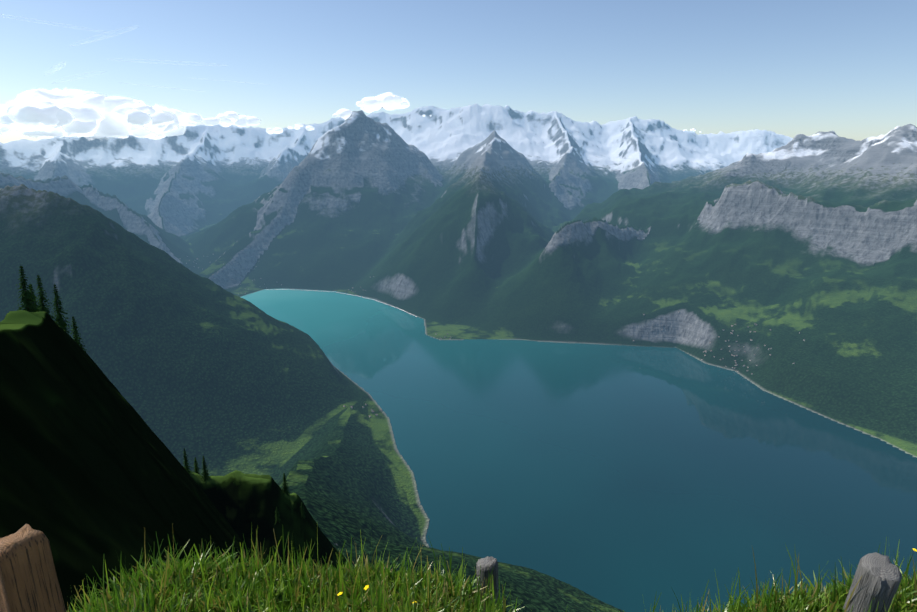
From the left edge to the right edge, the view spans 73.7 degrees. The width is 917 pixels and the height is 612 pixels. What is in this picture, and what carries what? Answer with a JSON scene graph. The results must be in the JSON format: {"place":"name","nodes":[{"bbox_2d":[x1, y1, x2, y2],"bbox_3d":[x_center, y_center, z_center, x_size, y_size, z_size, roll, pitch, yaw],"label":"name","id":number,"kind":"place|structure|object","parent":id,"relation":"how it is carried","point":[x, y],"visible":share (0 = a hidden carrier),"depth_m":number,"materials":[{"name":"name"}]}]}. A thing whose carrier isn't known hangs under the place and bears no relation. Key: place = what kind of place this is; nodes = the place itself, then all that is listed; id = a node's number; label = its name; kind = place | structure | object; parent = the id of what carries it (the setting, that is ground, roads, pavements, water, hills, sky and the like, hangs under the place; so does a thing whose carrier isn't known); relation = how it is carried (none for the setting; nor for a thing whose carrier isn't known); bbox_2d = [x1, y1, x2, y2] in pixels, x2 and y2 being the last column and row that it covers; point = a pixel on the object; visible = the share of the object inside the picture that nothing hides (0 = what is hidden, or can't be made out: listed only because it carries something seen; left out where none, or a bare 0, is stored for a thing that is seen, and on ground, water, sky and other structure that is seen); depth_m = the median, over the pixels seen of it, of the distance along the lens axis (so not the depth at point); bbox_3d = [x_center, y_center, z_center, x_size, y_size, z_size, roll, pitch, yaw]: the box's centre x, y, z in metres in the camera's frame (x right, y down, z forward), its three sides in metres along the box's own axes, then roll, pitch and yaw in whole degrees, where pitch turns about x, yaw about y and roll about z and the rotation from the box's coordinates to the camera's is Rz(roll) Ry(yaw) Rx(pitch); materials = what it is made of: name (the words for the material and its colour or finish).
{"place":"outdoors","nodes":[
{"label":"outdoors","id":0,"kind":"place"},
{"bbox_2d":[271,289,416,316],"bbox_3d":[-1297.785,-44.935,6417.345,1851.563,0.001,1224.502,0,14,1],"label":"shoreline","id":1,"kind":"structure","parent":0,"point":[349,294],"depth_m":6660.10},
{"bbox_2d":[0,14,700,141],"bbox_3d":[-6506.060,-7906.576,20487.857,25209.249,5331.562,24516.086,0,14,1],"label":"cloud","id":2,"kind":"structure","parent":0,"point":[37,113],"depth_m":10339.78,"materials":[{"name":"white"}]},
{"bbox_2d":[0,104,916,611],"bbox_3d":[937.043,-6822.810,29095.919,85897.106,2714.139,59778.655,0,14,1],"label":"terrain","id":3,"kind":"structure","parent":0,"point":[484,222],"depth_m":4777.72,"materials":[{"name":"green plant"}]},
{"bbox_2d":[16,266,305,551],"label":"conifers","id":4,"kind":"object","parent":3,"relation":"on","point":[28,297],"visible":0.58,"depth_m":140.40,"materials":[{"name":"green plant"}]},
{"bbox_2d":[179,256,804,416],"bbox_3d":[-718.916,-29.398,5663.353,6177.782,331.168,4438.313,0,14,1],"label":"houses","id":5,"kind":"structure","parent":3,"relation":"on","point":[633,340],"depth_m":4425.52,"materials":[{"name":"white"}]},
{"bbox_2d":[0,0,916,142],"label":"sky","id":6,"kind":"structure","parent":0,"point":[847,68],"materials":[{"name":"blue"}]},
{"bbox_2d":[240,289,916,611],"bbox_3d":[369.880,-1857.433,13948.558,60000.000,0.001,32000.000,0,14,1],"label":"lake","id":7,"kind":"structure","parent":0,"point":[623,477],"depth_m":3022.72,"materials":[{"name":"liquid"}]},
{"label":"knoll","id":8,"kind":"object","parent":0,"visible":0},
{"bbox_2d":[0,523,65,611],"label":"post","id":9,"kind":"object","parent":8,"relation":"on","point":[29,581],"visible":1,"depth_m":1.66,"materials":[{"name":"brown wood"}]},
{"bbox_2d":[476,556,498,609],"bbox_3d":[0.158,1.913,3.303,0.128,1.286,0.128,6,17,23],"label":"post","id":10,"kind":"object","parent":8,"relation":"on","point":[490,563],"visible":0.62,"depth_m":3.12,"materials":[{"name":"grey wood"}]},
{"bbox_2d":[67,521,916,611],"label":"grass","id":11,"kind":"structure","parent":8,"relation":"on","point":[204,585],"depth_m":2.47,"materials":[{"name":"green plant"}]},
{"bbox_2d":[337,548,916,602],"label":"flowers","id":12,"kind":"object","parent":8,"relation":"on","point":[365,588],"visible":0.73,"depth_m":2.28,"materials":[{"name":"plant"}]},
{"bbox_2d":[842,552,901,611],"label":"post","id":13,"kind":"object","parent":8,"relation":"on","point":[880,579],"visible":0.98,"depth_m":2.27,"materials":[{"name":"grey wood"}]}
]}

